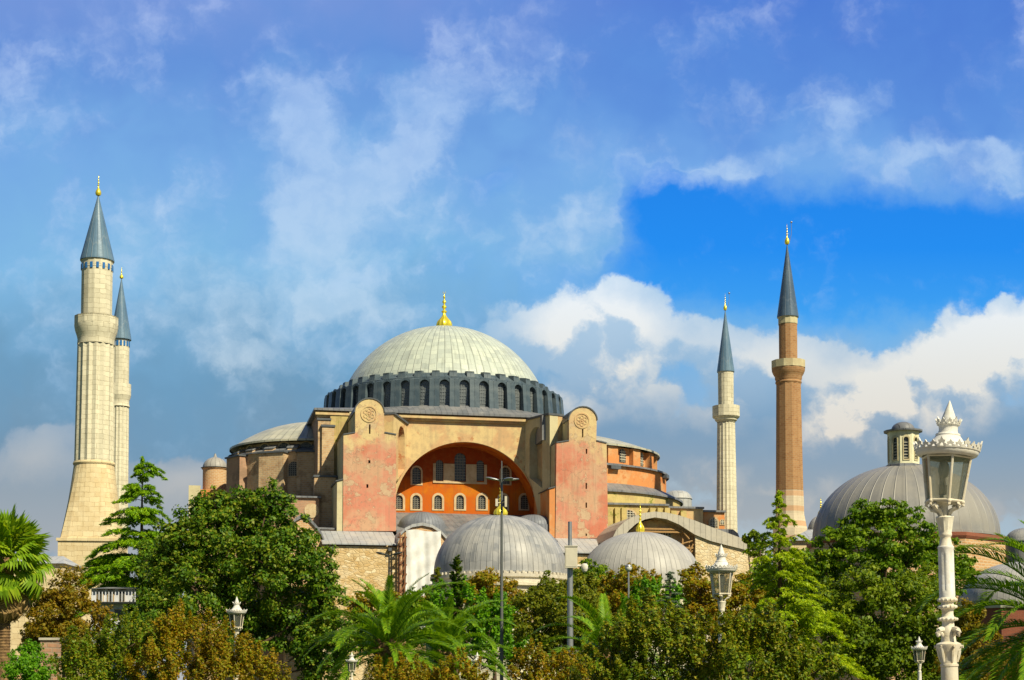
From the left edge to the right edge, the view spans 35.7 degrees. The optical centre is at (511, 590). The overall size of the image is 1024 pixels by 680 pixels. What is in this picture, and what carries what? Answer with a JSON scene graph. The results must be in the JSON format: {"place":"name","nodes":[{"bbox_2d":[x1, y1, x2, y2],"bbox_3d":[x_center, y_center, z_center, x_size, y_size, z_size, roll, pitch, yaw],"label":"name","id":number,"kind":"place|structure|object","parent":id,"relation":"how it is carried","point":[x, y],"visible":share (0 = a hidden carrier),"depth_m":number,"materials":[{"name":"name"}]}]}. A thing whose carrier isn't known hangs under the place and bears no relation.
{"place":"outdoors","nodes":[
{"label":"outdoors","id":0,"kind":"place"},
{"bbox_2d":[14,638,62,679],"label":"garden wall","id":1,"kind":"structure","parent":0,"point":[51,646],"depth_m":73.85,"materials":[{"name":"stone"}]},
{"bbox_2d":[0,0,1023,679],"label":"sky","id":2,"kind":"structure","parent":0,"point":[291,190],"materials":[{"name":"blue"}]},
{"bbox_2d":[956,562,1023,679],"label":"bath wing","id":3,"kind":"structure","parent":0,"point":[972,595],"depth_m":114.89,"materials":[{"name":"grey metal"}]},
{"bbox_2d":[1004,528,1023,562],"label":"heating tower","id":4,"kind":"structure","parent":0,"point":[1017,534],"depth_m":137.53,"materials":[{"name":"grey metal"}]},
{"label":"courtyard","id":5,"kind":"structure","parent":0,"visible":0},
{"bbox_2d":[10,556,82,678],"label":"shed building","id":6,"kind":"structure","parent":5,"relation":"on","point":[57,562],"depth_m":165.31,"materials":[{"name":"beige stone"}]},
{"bbox_2d":[772,530,812,639],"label":"hall","id":7,"kind":"structure","parent":5,"relation":"on","point":[800,543],"depth_m":166.18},
{"bbox_2d":[806,422,1005,679],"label":"bath house","id":8,"kind":"structure","parent":5,"relation":"on","point":[899,477],"depth_m":145.24,"materials":[{"name":"grey metal"}]},
{"label":"ground","id":9,"kind":"structure","parent":0,"visible":0},
{"bbox_2d":[0,504,57,679],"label":"fan palm","id":10,"kind":"object","parent":9,"relation":"on","point":[22,539],"visible":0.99,"depth_m":62.69,"materials":[{"name":"green plant"}]},
{"bbox_2d":[0,638,59,679],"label":"round shrub","id":11,"kind":"object","parent":9,"relation":"on","point":[25,666],"visible":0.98,"depth_m":55.84,"materials":[{"name":"green plant"}]},
{"bbox_2d":[17,565,115,677],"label":"yellowing tree","id":12,"kind":"object","parent":9,"relation":"on","point":[46,623],"visible":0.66,"depth_m":99.26,"materials":[{"name":"brown plant"}]},
{"bbox_2d":[56,176,126,679],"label":"minaret","id":13,"kind":"object","parent":9,"relation":"on","point":[93,494],"visible":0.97,"depth_m":199.78,"materials":[{"name":"beige stone"}]},
{"bbox_2d":[89,587,148,679],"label":"wooden house","id":14,"kind":"structure","parent":9,"relation":"on","point":[117,598],"depth_m":122.08,"materials":[{"name":"paint"}]},
{"bbox_2d":[97,589,103,601],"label":"window","id":15,"kind":"structure","parent":14,"relation":"in","point":[97,589],"depth_m":122.11,"materials":[{"name":"stone"}]},
{"bbox_2d":[107,589,113,601],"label":"window","id":16,"kind":"structure","parent":14,"relation":"in","point":[110,593],"depth_m":122.11,"materials":[{"name":"stone"}]},
{"bbox_2d":[114,609,122,618],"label":"window","id":17,"kind":"structure","parent":14,"relation":"in","point":[118,611],"depth_m":122.02,"materials":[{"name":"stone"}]},
{"bbox_2d":[119,589,125,601],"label":"window","id":18,"kind":"structure","parent":14,"relation":"in","point":[120,593],"depth_m":122.11,"materials":[{"name":"stone"}]},
{"bbox_2d":[48,604,190,679],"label":"rust bush","id":19,"kind":"object","parent":9,"relation":"on","point":[101,666],"visible":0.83,"depth_m":49.78,"materials":[{"name":"green plant"}]},
{"bbox_2d":[114,268,130,553],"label":"minaret","id":20,"kind":"object","parent":9,"relation":"on","point":[122,391],"visible":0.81,"depth_m":241.07,"materials":[{"name":"beige stone"}]},
{"bbox_2d":[73,456,179,630],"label":"cedar tree","id":21,"kind":"object","parent":9,"relation":"on","point":[111,569],"visible":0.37,"depth_m":129.67,"materials":[{"name":"green plant"}]},
{"bbox_2d":[119,535,190,667],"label":"leafy tree","id":22,"kind":"object","parent":9,"relation":"on","point":[155,588],"visible":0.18,"depth_m":121.81,"materials":[{"name":"green plant"}]},
{"bbox_2d":[123,598,291,679],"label":"rust bush","id":23,"kind":"object","parent":9,"relation":"on","point":[203,640],"visible":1,"depth_m":49.55,"materials":[{"name":"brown plant"}]},
{"bbox_2d":[226,597,246,679],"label":"street lamp","id":24,"kind":"object","parent":9,"relation":"on","point":[236,609],"visible":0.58,"depth_m":59.94,"materials":[{"name":"white metal"}]},
{"bbox_2d":[128,476,361,679],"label":"leafy tree","id":25,"kind":"object","parent":9,"relation":"on","point":[250,569],"visible":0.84,"depth_m":107.16,"materials":[{"name":"green plant"}]},
{"bbox_2d":[346,653,357,679],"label":"street lamp","id":26,"kind":"object","parent":9,"relation":"on","point":[351,660],"visible":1,"depth_m":56.88,"materials":[{"name":"white metal"}]},
{"bbox_2d":[344,584,428,630],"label":"rust shrub","id":27,"kind":"object","parent":9,"relation":"on","point":[365,601],"visible":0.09,"depth_m":123.85,"materials":[{"name":"brown plant"}]},
{"bbox_2d":[376,552,401,574],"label":"double street light","id":28,"kind":"object","parent":9,"relation":"on","point":[381,553],"visible":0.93,"depth_m":130.28,"materials":[{"name":"paint"}]},
{"bbox_2d":[299,573,480,679],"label":"date palm","id":29,"kind":"object","parent":9,"relation":"on","point":[387,631],"visible":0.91,"depth_m":61.46,"materials":[{"name":"green plant"}]},
{"bbox_2d":[397,533,406,594],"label":"timber scaffold","id":30,"kind":"object","parent":9,"relation":"on","point":[400,564],"visible":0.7,"depth_m":215.08,"materials":[{"name":"brown wood"}]},
{"bbox_2d":[342,585,465,669],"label":"leafy tree","id":31,"kind":"object","parent":9,"relation":"on","point":[369,647],"visible":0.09,"depth_m":119.84,"materials":[{"name":"green plant"}]},
{"bbox_2d":[391,522,446,670],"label":"brick annexe","id":32,"kind":"structure","parent":9,"relation":"on","point":[422,526],"depth_m":216.70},
{"bbox_2d":[406,530,440,627],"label":"tarpaulin","id":33,"kind":"object","parent":32,"relation":"hanging from","point":[422,548],"visible":0.48,"depth_m":216.22,"materials":[{"name":"white fabric"}]},
{"bbox_2d":[363,646,481,679],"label":"rust bush","id":34,"kind":"object","parent":9,"relation":"on","point":[408,672],"visible":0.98,"depth_m":47.74,"materials":[{"name":"brown plant"}]},
{"bbox_2d":[424,567,446,638],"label":"young conifer","id":35,"kind":"object","parent":9,"relation":"on","point":[436,575],"visible":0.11,"depth_m":106.13,"materials":[{"name":"green plant"}]},
{"bbox_2d":[363,596,529,679],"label":"date palm","id":36,"kind":"object","parent":9,"relation":"on","point":[452,631],"visible":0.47,"depth_m":66.42,"materials":[{"name":"green plant"}]},
{"bbox_2d":[187,291,725,679],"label":"mosque","id":37,"kind":"structure","parent":9,"relation":"on","point":[439,422],"depth_m":238.60,"materials":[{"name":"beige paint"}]},
{"bbox_2d":[259,443,268,449],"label":"window","id":38,"kind":"structure","parent":37,"relation":"in","point":[263,445],"depth_m":242.90,"materials":[{"name":"black glass"}]},
{"bbox_2d":[277,441,289,447],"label":"window","id":39,"kind":"structure","parent":37,"relation":"in","point":[283,444],"depth_m":241.42,"materials":[{"name":"black glass"}]},
{"bbox_2d":[288,461,296,476],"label":"window","id":40,"kind":"structure","parent":37,"relation":"in","point":[292,466],"depth_m":239.48,"materials":[{"name":"grey glass"}]},
{"bbox_2d":[299,441,311,446],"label":"window","id":41,"kind":"structure","parent":37,"relation":"in","point":[305,443],"depth_m":241.01,"materials":[{"name":"black glass"}]},
{"bbox_2d":[304,503,318,517],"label":"round window","id":42,"kind":"structure","parent":37,"relation":"in","point":[312,509],"depth_m":227.62,"materials":[{"name":"stone"}]},
{"bbox_2d":[356,387,358,403],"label":"drum window","id":43,"kind":"structure","parent":37,"relation":"in","point":[357,389],"depth_m":244.62,"materials":[{"name":"black glass"}]},
{"bbox_2d":[369,384,373,397],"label":"drum window","id":44,"kind":"structure","parent":37,"relation":"in","point":[371,388],"depth_m":242.72,"materials":[{"name":"black glass"}]},
{"bbox_2d":[385,383,390,406],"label":"drum window","id":45,"kind":"structure","parent":37,"relation":"in","point":[388,385],"depth_m":241.18,"materials":[{"name":"grey glass"}]},
{"bbox_2d":[396,493,404,510],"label":"window","id":46,"kind":"structure","parent":37,"relation":"in","point":[400,503],"depth_m":239.66,"materials":[{"name":"beige glass"}]},
{"bbox_2d":[402,381,409,405],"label":"drum window","id":47,"kind":"structure","parent":37,"relation":"in","point":[406,385],"depth_m":240.18,"materials":[{"name":"grey glass"}]},
{"bbox_2d":[410,493,421,510],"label":"window","id":48,"kind":"structure","parent":37,"relation":"in","point":[415,501],"depth_m":240.18,"materials":[{"name":"beige glass"}]},
{"bbox_2d":[410,466,422,484],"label":"window","id":49,"kind":"structure","parent":37,"relation":"in","point":[416,477],"depth_m":240.48,"materials":[{"name":"grey glass"}]},
{"bbox_2d":[420,381,429,404],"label":"drum window","id":50,"kind":"structure","parent":37,"relation":"in","point":[424,386],"depth_m":239.60,"materials":[{"name":"grey glass"}]},
{"bbox_2d":[432,493,443,510],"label":"window","id":51,"kind":"structure","parent":37,"relation":"in","point":[437,503],"depth_m":240.89,"materials":[{"name":"beige glass"}]},
{"bbox_2d":[436,460,442,480],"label":"window","id":52,"kind":"structure","parent":37,"relation":"in","point":[439,464],"depth_m":241.36,"materials":[{"name":"grey glass"}]},
{"bbox_2d":[440,380,448,404],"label":"drum window","id":53,"kind":"structure","parent":37,"relation":"in","point":[444,385],"depth_m":239.54,"materials":[{"name":"grey glass"}]},
{"bbox_2d":[454,493,465,510],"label":"window","id":54,"kind":"structure","parent":37,"relation":"in","point":[458,500],"depth_m":241.60,"materials":[{"name":"beige glass"}]},
{"bbox_2d":[455,453,465,480],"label":"window","id":55,"kind":"structure","parent":37,"relation":"in","point":[460,460],"depth_m":242.07,"materials":[{"name":"grey glass"}]},
{"bbox_2d":[459,381,468,405],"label":"drum window","id":56,"kind":"structure","parent":37,"relation":"in","point":[464,386],"depth_m":239.89,"materials":[{"name":"grey glass"}]},
{"bbox_2d":[477,460,483,480],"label":"window","id":57,"kind":"structure","parent":37,"relation":"in","point":[480,465],"depth_m":242.72,"materials":[{"name":"grey glass"}]},
{"bbox_2d":[476,493,487,510],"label":"window","id":58,"kind":"structure","parent":37,"relation":"in","point":[480,500],"depth_m":242.30,"materials":[{"name":"beige glass"}]},
{"bbox_2d":[479,382,486,406],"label":"drum window","id":59,"kind":"structure","parent":37,"relation":"in","point":[482,386],"depth_m":240.71,"materials":[{"name":"grey glass"}]},
{"bbox_2d":[498,384,503,407],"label":"drum window","id":60,"kind":"structure","parent":37,"relation":"in","point":[500,387],"depth_m":242.07,"materials":[{"name":"grey glass"}]},
{"bbox_2d":[497,493,508,510],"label":"window","id":61,"kind":"structure","parent":37,"relation":"in","point":[504,494],"depth_m":242.96,"materials":[{"name":"beige glass"}]},
{"bbox_2d":[500,466,510,484],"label":"window","id":62,"kind":"structure","parent":37,"relation":"in","point":[505,472],"depth_m":243.37,"materials":[{"name":"grey glass"}]},
{"bbox_2d":[515,386,519,409],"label":"drum window","id":63,"kind":"structure","parent":37,"relation":"in","point":[517,391],"depth_m":243.79,"materials":[{"name":"grey glass"}]},
{"bbox_2d":[519,493,529,510],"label":"window","id":64,"kind":"structure","parent":37,"relation":"in","point":[523,502],"depth_m":243.73,"materials":[{"name":"grey glass"}]},
{"bbox_2d":[530,388,532,411],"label":"drum window","id":65,"kind":"structure","parent":37,"relation":"in","point":[531,392],"depth_m":245.94,"materials":[{"name":"grey glass"}]},
{"bbox_2d":[619,449,625,462],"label":"window","id":66,"kind":"structure","parent":37,"relation":"in","point":[622,455],"depth_m":248.41,"materials":[{"name":"grey glass"}]},
{"bbox_2d":[620,509,636,520],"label":"window","id":67,"kind":"structure","parent":37,"relation":"in","point":[630,513],"depth_m":241.18,"materials":[{"name":"beige glass"}]},
{"bbox_2d":[640,453,643,465],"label":"window","id":68,"kind":"structure","parent":37,"relation":"in","point":[641,454],"depth_m":252.39,"materials":[{"name":"grey glass"}]},
{"bbox_2d":[708,517,718,528],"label":"window","id":69,"kind":"structure","parent":37,"relation":"in","point":[713,522],"depth_m":245.52,"materials":[{"name":"grey glass"}]},
{"bbox_2d":[719,519,724,524],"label":"window","id":70,"kind":"structure","parent":37,"relation":"in","point":[722,522],"depth_m":245.70,"materials":[{"name":"beige glass"}]},
{"bbox_2d":[449,554,464,673],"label":"cypress tree","id":71,"kind":"object","parent":9,"relation":"on","point":[453,576],"visible":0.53,"depth_m":103.99,"materials":[{"name":"green plant"}]},
{"bbox_2d":[471,652,482,673],"bbox_3d":[-1.245,3.582,56.888,0.447,2.798,0.447,2,-4,-29],"label":"street lamp","id":72,"kind":"object","parent":9,"relation":"on","point":[476,656],"visible":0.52,"depth_m":56.89,"materials":[{"name":"white metal"}]},
{"bbox_2d":[422,575,536,675],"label":"feathery tree","id":73,"kind":"object","parent":9,"relation":"on","point":[491,628],"visible":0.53,"depth_m":103.71,"materials":[{"name":"green plant"}]},
{"bbox_2d":[422,488,566,679],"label":"domed tomb","id":74,"kind":"object","parent":9,"relation":"on","point":[532,551],"visible":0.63,"depth_m":184.39,"materials":[{"name":"stone"}]},
{"bbox_2d":[461,566,532,679],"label":"tree","id":75,"kind":"object","parent":9,"relation":"on","point":[485,578],"visible":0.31,"depth_m":117.37,"materials":[{"name":"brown plant"}]},
{"bbox_2d":[485,461,518,679],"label":"light mast","id":76,"kind":"object","parent":9,"relation":"on","point":[501,480],"visible":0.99,"depth_m":100.17,"materials":[{"name":"grey metal"}]},
{"bbox_2d":[471,637,608,679],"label":"rust bush","id":77,"kind":"object","parent":9,"relation":"on","point":[546,671],"visible":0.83,"depth_m":45.71,"materials":[{"name":"brown plant"}]},
{"bbox_2d":[510,568,614,670],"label":"leafy tree","id":78,"kind":"object","parent":9,"relation":"on","point":[551,609],"visible":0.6,"depth_m":96.31,"materials":[{"name":"green plant"}]},
{"bbox_2d":[564,521,587,662],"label":"camera pole","id":79,"kind":"object","parent":9,"relation":"on","point":[570,557],"visible":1,"depth_m":79.91,"materials":[{"name":"metal"}]},
{"bbox_2d":[566,558,617,630],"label":"leafy tree","id":80,"kind":"object","parent":9,"relation":"on","point":[600,569],"visible":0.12,"depth_m":112.05,"materials":[{"name":"green plant"}]},
{"bbox_2d":[533,593,667,679],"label":"date palm","id":81,"kind":"object","parent":9,"relation":"on","point":[595,634],"visible":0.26,"depth_m":57.51,"materials":[{"name":"green plant"}]},
{"bbox_2d":[625,564,631,596],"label":"globe light","id":82,"kind":"object","parent":9,"relation":"on","point":[628,567],"visible":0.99,"depth_m":92.11,"materials":[{"name":"glass"}]},
{"bbox_2d":[597,562,662,623],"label":"tree","id":83,"kind":"object","parent":9,"relation":"on","point":[614,588],"visible":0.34,"depth_m":103.60,"materials":[{"name":"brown plant"}]},
{"bbox_2d":[574,503,707,679],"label":"domed tomb","id":84,"kind":"object","parent":9,"relation":"on","point":[659,553],"visible":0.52,"depth_m":181.29,"materials":[{"name":"stone"}]},
{"bbox_2d":[566,587,716,679],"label":"mixed bush","id":85,"kind":"object","parent":9,"relation":"on","point":[641,637],"visible":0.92,"depth_m":33.61,"materials":[{"name":"green plant"}]},
{"bbox_2d":[620,572,689,671],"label":"feathery shrub","id":86,"kind":"object","parent":9,"relation":"on","point":[653,585],"visible":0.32,"depth_m":83.89,"materials":[{"name":"green plant"}]},
{"bbox_2d":[644,528,693,555],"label":"timber scaffold","id":87,"kind":"object","parent":9,"relation":"on","point":[689,548],"visible":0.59,"depth_m":222.91,"materials":[{"name":"brown wood"}]},
{"bbox_2d":[655,571,687,679],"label":"spruce tree","id":88,"kind":"object","parent":9,"relation":"on","point":[670,576],"visible":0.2,"depth_m":70.06,"materials":[{"name":"green plant"}]},
{"bbox_2d":[596,512,765,678],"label":"vaulted porch","id":89,"kind":"object","parent":9,"relation":"on","point":[709,541],"visible":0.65,"depth_m":223.41,"materials":[{"name":"stone"}]},
{"bbox_2d":[657,526,671,537],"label":"window","id":90,"kind":"structure","parent":89,"relation":"in","point":[666,534],"depth_m":223.82,"materials":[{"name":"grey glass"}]},
{"bbox_2d":[705,545,737,676],"bbox_3d":[4.928,1.372,37.283,0.791,4.952,0.791,-2,-4,27],"label":"street lamp","id":91,"kind":"object","parent":9,"relation":"on","point":[721,566],"visible":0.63,"depth_m":37.28,"materials":[{"name":"white metal"}]},
{"bbox_2d":[666,561,777,653],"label":"tree","id":92,"kind":"object","parent":9,"relation":"on","point":[696,594],"visible":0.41,"depth_m":73.76,"materials":[{"name":"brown plant"}]},
{"bbox_2d":[712,292,739,532],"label":"minaret","id":93,"kind":"object","parent":9,"relation":"on","point":[726,413],"visible":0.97,"depth_m":252.66,"materials":[{"name":"beige stone"}]},
{"bbox_2d":[718,529,738,536],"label":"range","id":94,"kind":"structure","parent":9,"relation":"on","point":[732,532],"depth_m":238.33,"materials":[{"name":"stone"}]},
{"bbox_2d":[742,606,755,677],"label":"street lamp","id":95,"kind":"object","parent":9,"relation":"on","point":[748,661],"visible":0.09,"depth_m":65.84,"materials":[{"name":"white metal"}]},
{"bbox_2d":[741,529,768,671],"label":"leafy tree","id":96,"kind":"object","parent":9,"relation":"on","point":[754,535],"visible":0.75,"depth_m":205.38,"materials":[{"name":"green plant"}]},
{"bbox_2d":[674,601,846,679],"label":"mixed bush","id":97,"kind":"object","parent":9,"relation":"on","point":[723,659],"visible":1,"depth_m":32.74,"materials":[{"name":"green plant"}]},
{"bbox_2d":[737,547,838,679],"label":"leafy tree","id":98,"kind":"object","parent":9,"relation":"on","point":[744,583],"visible":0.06,"depth_m":117.12,"materials":[{"name":"green plant"}]},
{"bbox_2d":[771,221,806,561],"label":"minaret","id":99,"kind":"object","parent":9,"relation":"on","point":[788,368],"visible":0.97,"depth_m":231.33,"materials":[{"name":"brick"}]},
{"bbox_2d":[741,490,877,679],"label":"cedar tree","id":100,"kind":"object","parent":9,"relation":"on","point":[807,619],"visible":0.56,"depth_m":63.70,"materials":[{"name":"green plant"}]},
{"bbox_2d":[807,499,821,529],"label":"domed tomb","id":101,"kind":"object","parent":9,"relation":"on","point":[811,525],"visible":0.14,"depth_m":215.26,"materials":[{"name":"metal"}]},
{"bbox_2d":[811,559,962,679],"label":"leafy tree","id":102,"kind":"object","parent":9,"relation":"on","point":[884,650],"visible":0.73,"depth_m":65.10,"materials":[{"name":"green plant"}]},
{"bbox_2d":[799,497,981,678],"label":"leafy tree","id":103,"kind":"object","parent":9,"relation":"on","point":[888,521],"visible":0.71,"depth_m":91.73,"materials":[{"name":"green plant"}]},
{"bbox_2d":[911,637,927,679],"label":"street lamp","id":104,"kind":"object","parent":9,"relation":"on","point":[919,647],"visible":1,"depth_m":46.91,"materials":[{"name":"white metal"}]},
{"bbox_2d":[905,519,1023,679],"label":"date palm","id":105,"kind":"object","parent":9,"relation":"on","point":[1014,655],"visible":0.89,"depth_m":30.12,"materials":[{"name":"green plant"}]},
{"bbox_2d":[931,598,1017,679],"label":"yellowing tree","id":106,"kind":"object","parent":9,"relation":"on","point":[963,622],"visible":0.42,"depth_m":61.48,"materials":[{"name":"green plant"}]},
{"label":"path","id":107,"kind":"structure","parent":0,"visible":0},
{"bbox_2d":[913,400,982,679],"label":"street lamp","id":108,"kind":"object","parent":107,"relation":"on","point":[944,446],"visible":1,"depth_m":18.15,"materials":[{"name":"white metal"}]}
]}

